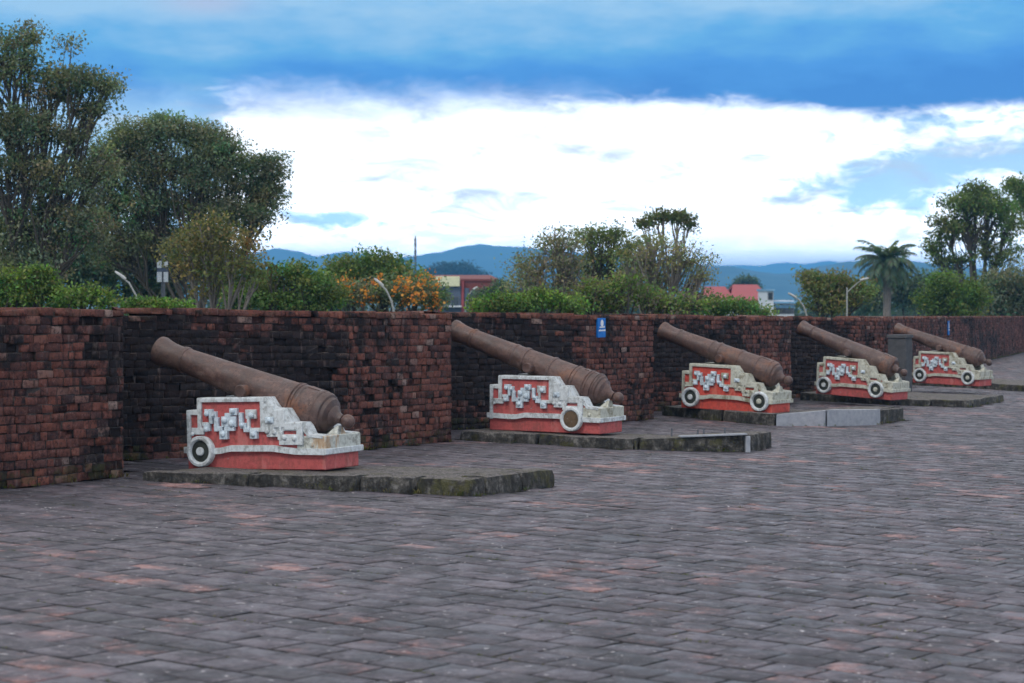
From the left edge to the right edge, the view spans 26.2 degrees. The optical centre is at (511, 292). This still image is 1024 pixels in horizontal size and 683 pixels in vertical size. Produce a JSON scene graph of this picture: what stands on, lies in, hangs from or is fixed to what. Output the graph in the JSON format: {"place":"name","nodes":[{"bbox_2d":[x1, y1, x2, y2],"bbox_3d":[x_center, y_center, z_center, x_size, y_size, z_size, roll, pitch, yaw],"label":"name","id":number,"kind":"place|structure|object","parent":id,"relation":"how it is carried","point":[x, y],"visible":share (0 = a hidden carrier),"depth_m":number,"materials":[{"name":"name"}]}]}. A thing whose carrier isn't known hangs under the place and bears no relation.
{"place":"outdoors","nodes":[
{"label":"outdoors","id":0,"kind":"place"},
{"bbox_2d":[47,244,713,296],"bbox_3d":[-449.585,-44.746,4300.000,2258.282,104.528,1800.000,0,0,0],"label":"hills","id":1,"kind":"structure","parent":0,"point":[482,256],"depth_m":3900.37,"materials":[{"name":"blue"}]},
{"bbox_2d":[44,297,896,313],"bbox_3d":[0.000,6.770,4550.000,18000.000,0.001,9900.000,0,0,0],"label":"ground","id":2,"kind":"structure","parent":0,"point":[368,309],"depth_m":1103.31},
{"bbox_2d":[0,261,127,309],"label":"bush","id":3,"kind":"object","parent":2,"relation":"on","point":[17,285],"visible":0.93,"depth_m":33.88,"materials":[{"name":"green plant"}]},
{"bbox_2d":[0,16,131,306],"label":"broadleaf tree","id":4,"kind":"object","parent":2,"relation":"on","point":[21,126],"visible":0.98,"depth_m":49.77,"materials":[{"name":"green plant"}]},
{"bbox_2d":[0,211,133,292],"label":"broadleaf tree","id":5,"kind":"object","parent":2,"relation":"on","point":[90,270],"visible":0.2,"depth_m":65.77,"materials":[{"name":"green plant"}]},
{"bbox_2d":[115,271,136,298],"bbox_3d":[-6.961,3.223,40.000,0.530,7.254,0.062,0,0,0],"label":"street lamp","id":6,"kind":"object","parent":2,"relation":"on","point":[123,277],"visible":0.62,"depth_m":39.98,"materials":[{"name":"white metal"}]},
{"bbox_2d":[118,293,196,315],"bbox_3d":[-4.356,3.477,26.981,1.030,6.949,0.500,0,0,0],"label":"bush","id":7,"kind":"object","parent":2,"relation":"on","point":[155,302],"visible":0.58,"depth_m":26.92,"materials":[{"name":"green plant"}]},
{"bbox_2d":[157,255,167,297],"bbox_3d":[-8.249,2.973,52.005,0.260,7.754,0.150,0,0,0],"label":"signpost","id":8,"kind":"object","parent":2,"relation":"on","point":[162,275],"visible":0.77,"depth_m":51.93,"materials":[{"name":"metal"}]},
{"bbox_2d":[64,108,295,307],"bbox_3d":[-8.860,1.032,57.943,6.319,11.842,2.510,0,0,0],"label":"broadleaf tree","id":9,"kind":"object","parent":2,"relation":"on","point":[199,176],"visible":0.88,"depth_m":57.60,"materials":[{"name":"green plant"}]},
{"bbox_2d":[85,215,282,309],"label":"broadleaf tree","id":10,"kind":"object","parent":2,"relation":"on","point":[154,285],"visible":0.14,"depth_m":67.81,"materials":[{"name":"green plant"}]},
{"bbox_2d":[150,204,279,309],"bbox_3d":[-5.917,2.580,44.071,2.564,8.743,1.855,0,0,0],"label":"broadleaf tree","id":11,"kind":"object","parent":2,"relation":"on","point":[217,263],"visible":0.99,"depth_m":43.84,"materials":[{"name":"green plant"}]},
{"bbox_2d":[216,257,355,310],"bbox_3d":[-4.775,3.091,46.041,3.023,7.723,1.385,0,0,0],"label":"bush","id":12,"kind":"object","parent":2,"relation":"on","point":[322,286],"visible":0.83,"depth_m":45.85,"materials":[{"name":"green plant"}]},
{"bbox_2d":[300,243,435,311],"bbox_3d":[-4.027,2.758,61.969,4.074,8.391,1.812,0,0,0],"label":"broadleaf tree","id":13,"kind":"object","parent":2,"relation":"on","point":[368,264],"visible":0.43,"depth_m":61.76,"materials":[{"name":"green plant"}]},
{"bbox_2d":[374,278,394,311],"bbox_3d":[-2.287,3.287,40.000,0.455,7.126,0.062,0,0,0],"label":"street lamp","id":14,"kind":"object","parent":2,"relation":"on","point":[381,284],"visible":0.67,"depth_m":39.98,"materials":[{"name":"white metal"}]},
{"bbox_2d":[335,268,453,311],"bbox_3d":[-2.753,3.201,47.877,3.002,7.503,1.845,0,0,0],"label":"flowering bush","id":15,"kind":"object","parent":2,"relation":"on","point":[417,292],"visible":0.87,"depth_m":47.77,"materials":[{"name":"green plant"}]},
{"bbox_2d":[414,237,416,273],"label":"radio mast","id":16,"kind":"object","parent":2,"relation":"on","point":[415,251],"visible":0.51,"depth_m":419.82,"materials":[{"name":"metal"}]},
{"bbox_2d":[409,259,496,276],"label":"wooded knoll","id":17,"kind":"structure","parent":2,"relation":"on","point":[449,268],"depth_m":896.34,"materials":[{"name":"green plant"}]},
{"bbox_2d":[428,275,497,311],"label":"brick red house","id":18,"kind":"structure","parent":2,"relation":"on","point":[461,286],"depth_m":149.55,"materials":[{"name":"stone"}]},
{"bbox_2d":[450,296,458,305],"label":"window","id":19,"kind":"structure","parent":18,"relation":"in","point":[456,298],"depth_m":149.43,"materials":[{"name":"glass"}]},
{"bbox_2d":[467,276,518,312],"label":"bush","id":20,"kind":"object","parent":2,"relation":"on","point":[497,284],"visible":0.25,"depth_m":89.87,"materials":[{"name":"green plant"}]},
{"bbox_2d":[463,282,595,314],"bbox_3d":[0.327,3.375,39.916,2.450,7.155,0.915,0,0,0],"label":"bush","id":21,"kind":"object","parent":2,"relation":"on","point":[538,299],"visible":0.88,"depth_m":39.81,"materials":[{"name":"green plant"}]},
{"bbox_2d":[43,281,1023,317],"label":"treeline","id":22,"kind":"object","parent":2,"relation":"on","point":[893,312],"visible":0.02,"depth_m":251.15,"materials":[{"name":"green plant"}]},
{"bbox_2d":[494,221,602,312],"bbox_3d":[1.047,2.449,62.078,3.135,9.009,2.243,0,0,0],"label":"broadleaf tree","id":23,"kind":"object","parent":2,"relation":"on","point":[559,262],"visible":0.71,"depth_m":61.98,"materials":[{"name":"green plant"}]},
{"bbox_2d":[566,216,655,310],"bbox_3d":[2.898,2.360,63.882,2.921,9.187,1.998,0,0,0],"label":"broadleaf tree","id":24,"kind":"object","parent":2,"relation":"on","point":[611,237],"visible":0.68,"depth_m":63.84,"materials":[{"name":"green plant"}]},
{"bbox_2d":[547,268,717,314],"bbox_3d":[2.437,3.203,46.111,3.795,7.500,1.358,0,0,0],"label":"bush","id":25,"kind":"object","parent":2,"relation":"on","point":[655,303],"visible":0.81,"depth_m":45.89,"materials":[{"name":"green plant"}]},
{"bbox_2d":[604,226,728,314],"bbox_3d":[4.134,2.588,58.012,3.233,8.732,1.896,0,0,17],"label":"broadleaf tree","id":26,"kind":"object","parent":2,"relation":"on","point":[651,267],"visible":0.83,"depth_m":57.87,"materials":[{"name":"green plant"}]},
{"bbox_2d":[632,204,701,292],"bbox_3d":[4.223,2.258,60.049,1.944,9.386,0.959,0,0,0],"label":"broadleaf tree","id":27,"kind":"object","parent":2,"relation":"on","point":[676,217],"visible":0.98,"depth_m":59.95,"materials":[{"name":"green plant"}]},
{"bbox_2d":[696,285,760,315],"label":"red roofed house","id":28,"kind":"structure","parent":2,"relation":"on","point":[745,291],"depth_m":187.28,"materials":[{"name":"paint"}]},
{"bbox_2d":[696,291,779,315],"bbox_3d":[6.052,3.447,60.013,2.707,7.012,1.433,0,0,0],"label":"bush","id":29,"kind":"object","parent":2,"relation":"on","point":[727,305],"visible":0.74,"depth_m":59.76,"materials":[{"name":"green plant"}]},
{"bbox_2d":[726,272,764,288],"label":"round tree","id":30,"kind":"object","parent":2,"relation":"on","point":[748,279],"visible":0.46,"depth_m":329.19,"materials":[{"name":"green plant"}]},
{"bbox_2d":[757,289,795,315],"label":"white house","id":31,"kind":"structure","parent":2,"relation":"on","point":[764,295],"depth_m":165.43,"materials":[{"name":"paint"}]},
{"bbox_2d":[768,293,772,299],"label":"window","id":32,"kind":"structure","parent":31,"relation":"in","point":[770,295],"depth_m":164.95,"materials":[{"name":"glass"}]},
{"bbox_2d":[779,308,784,313],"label":"window","id":33,"kind":"structure","parent":31,"relation":"in","point":[782,310],"depth_m":165.44,"materials":[{"name":"glass"}]},
{"bbox_2d":[788,292,807,315],"bbox_3d":[8.093,3.417,62.000,0.632,6.865,0.078,0,0,0],"label":"street lamp","id":34,"kind":"object","parent":2,"relation":"on","point":[792,295],"visible":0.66,"depth_m":61.98,"materials":[{"name":"white metal"}]},
{"bbox_2d":[789,265,882,316],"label":"bush","id":35,"kind":"object","parent":2,"relation":"on","point":[818,288],"visible":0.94,"depth_m":69.67,"materials":[{"name":"green plant"}]},
{"bbox_2d":[846,277,868,315],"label":"street lamp","id":36,"kind":"object","parent":2,"relation":"on","point":[862,279],"visible":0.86,"depth_m":65.98,"materials":[{"name":"white metal"}]},
{"bbox_2d":[852,240,918,315],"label":"palm tree","id":37,"kind":"object","parent":2,"relation":"on","point":[887,264],"visible":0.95,"depth_m":111.52,"materials":[{"name":"green plant"}]},
{"bbox_2d":[841,264,967,315],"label":"broadleaf tree","id":38,"kind":"object","parent":2,"relation":"on","point":[899,293],"visible":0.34,"depth_m":134.17,"materials":[{"name":"green plant"}]},
{"bbox_2d":[908,265,994,315],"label":"bush","id":39,"kind":"object","parent":2,"relation":"on","point":[950,298],"visible":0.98,"depth_m":83.67,"materials":[{"name":"green plant"}]},
{"bbox_2d":[918,178,1023,315],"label":"broadleaf tree","id":40,"kind":"object","parent":2,"relation":"on","point":[971,201],"visible":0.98,"depth_m":94.67,"materials":[{"name":"green plant"}]},
{"bbox_2d":[970,261,1023,315],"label":"bush","id":41,"kind":"object","parent":2,"relation":"on","point":[1007,293],"visible":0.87,"depth_m":91.43,"materials":[{"name":"green plant"}]},
{"bbox_2d":[999,170,1023,232],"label":"broadleaf tree","id":42,"kind":"object","parent":2,"relation":"on","point":[1013,185],"visible":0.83,"depth_m":109.57,"materials":[{"name":"green plant"}]},
{"bbox_2d":[0,352,1023,682],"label":"pavement","id":43,"kind":"structure","parent":0,"point":[186,564],"depth_m":14.03,"materials":[{"name":"grey stone"}]},
{"bbox_2d":[0,0,1023,271],"label":"sky","id":44,"kind":"structure","parent":0,"point":[794,131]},
{"bbox_2d":[727,261,839,273],"bbox_3d":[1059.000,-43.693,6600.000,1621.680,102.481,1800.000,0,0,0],"label":"hills","id":45,"kind":"structure","parent":0,"point":[779,268],"depth_m":6290.99,"materials":[{"name":"blue"}]},
{"bbox_2d":[663,261,1020,298],"bbox_3d":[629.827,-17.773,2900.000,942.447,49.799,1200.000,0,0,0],"label":"hills","id":46,"kind":"structure","parent":0,"point":[781,285],"depth_m":2583.38,"materials":[{"name":"blue"}]},
{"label":"terrace","id":47,"kind":"structure","parent":0,"visible":0},
{"bbox_2d":[0,307,123,488],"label":"brick wall","id":48,"kind":"structure","parent":47,"relation":"on","point":[61,393],"depth_m":18.77,"materials":[{"name":"brown brick"}]},
{"bbox_2d":[121,308,451,461],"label":"brick wall","id":49,"kind":"structure","parent":47,"relation":"on","point":[384,378],"depth_m":23.19,"materials":[{"name":"brown brick"}]},
{"bbox_2d":[143,466,554,496],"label":"stone platform","id":50,"kind":"structure","parent":47,"relation":"on","point":[467,481],"depth_m":19.16,"materials":[{"name":"grey stone"}]},
{"bbox_2d":[151,337,363,469],"bbox_3d":[-2.400,0.995,20.299,2.164,1.229,0.709,-2,-1,27],"label":"cannon","id":51,"kind":"object","parent":50,"relation":"on","point":[257,419],"visible":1,"depth_m":19.99,"materials":[{"name":"red paint"}]},
{"bbox_2d":[2,351,1023,681],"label":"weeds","id":52,"kind":"object","parent":47,"relation":"on","point":[528,489],"visible":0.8,"depth_m":18.77,"materials":[{"name":"green plant"}]},
{"bbox_2d":[398,311,654,429],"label":"brick wall","id":53,"kind":"structure","parent":47,"relation":"on","point":[620,355],"depth_m":29.28,"materials":[{"name":"brown brick"}]},
{"bbox_2d":[596,318,605,337],"bbox_3d":[1.215,0.475,30.018,0.036,0.265,0.250,0,0,27],"label":"wall sign","id":54,"kind":"object","parent":53,"relation":"attached to","point":[600,327],"visible":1,"depth_m":29.97,"materials":[{"name":"blue plastic"}]},
{"bbox_2d":[460,428,771,451],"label":"stone platform","id":55,"kind":"structure","parent":47,"relation":"on","point":[744,441],"depth_m":25.43,"materials":[{"name":"stone"}]},
{"bbox_2d":[451,320,625,433],"bbox_3d":[0.264,0.988,26.369,2.386,1.307,0.709,0,0,30],"label":"cannon","id":56,"kind":"object","parent":55,"relation":"on","point":[546,393],"visible":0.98,"depth_m":26.04,"materials":[{"name":"red paint"}]},
{"bbox_2d":[598,313,791,410],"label":"brick wall","id":57,"kind":"structure","parent":47,"relation":"on","point":[769,337],"depth_m":35.08,"materials":[{"name":"brown brick"}]},
{"bbox_2d":[662,405,903,426],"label":"stone platform","id":58,"kind":"structure","parent":47,"relation":"on","point":[860,416],"depth_m":31.70,"materials":[{"name":"stone"}]},
{"bbox_2d":[657,322,792,412],"bbox_3d":[3.109,1.082,32.259,2.222,1.237,0.710,2,1,34],"label":"cannon","id":59,"kind":"object","parent":58,"relation":"on","point":[731,378],"visible":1,"depth_m":31.96,"materials":[{"name":"red paint"}]},
{"bbox_2d":[737,315,890,397],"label":"brick wall","id":60,"kind":"structure","parent":47,"relation":"on","point":[807,354],"depth_m":40.97,"materials":[{"name":"brown brick"}]},
{"bbox_2d":[886,334,913,391],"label":"concrete pillar","id":61,"kind":"structure","parent":47,"relation":"on","point":[900,347],"depth_m":42.01,"materials":[{"name":"grey concrete"}]},
{"bbox_2d":[800,391,1003,407],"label":"stone platform","id":62,"kind":"structure","parent":47,"relation":"on","point":[940,399],"depth_m":39.16,"materials":[{"name":"grey stone"}]},
{"bbox_2d":[797,320,910,399],"bbox_3d":[5.926,1.163,38.407,2.177,1.249,0.710,4,2,38],"label":"cannon","id":63,"kind":"object","parent":62,"relation":"on","point":[859,370],"visible":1,"depth_m":38.10,"materials":[{"name":"red paint"}]},
{"bbox_2d":[835,316,1023,377],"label":"brick wall","id":64,"kind":"structure","parent":47,"relation":"on","point":[991,337],"depth_m":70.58,"materials":[{"name":"brown brick"}]},
{"bbox_2d":[947,321,949,334],"bbox_3d":[12.396,0.993,62.478,0.036,0.400,0.300,0,0,17],"label":"wall sign","id":65,"kind":"object","parent":64,"relation":"attached to","point":[948,327],"visible":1,"depth_m":62.34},
{"bbox_2d":[912,378,1023,390],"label":"stone platform","id":66,"kind":"structure","parent":47,"relation":"on","point":[1006,384],"depth_m":48.13,"materials":[{"name":"grey stone"}]},
{"bbox_2d":[893,323,993,385],"bbox_3d":[8.864,1.258,45.321,2.219,1.216,0.710,2,1,38],"label":"cannon","id":67,"kind":"object","parent":66,"relation":"on","point":[947,362],"visible":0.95,"depth_m":44.99,"materials":[{"name":"red paint"}]}
]}

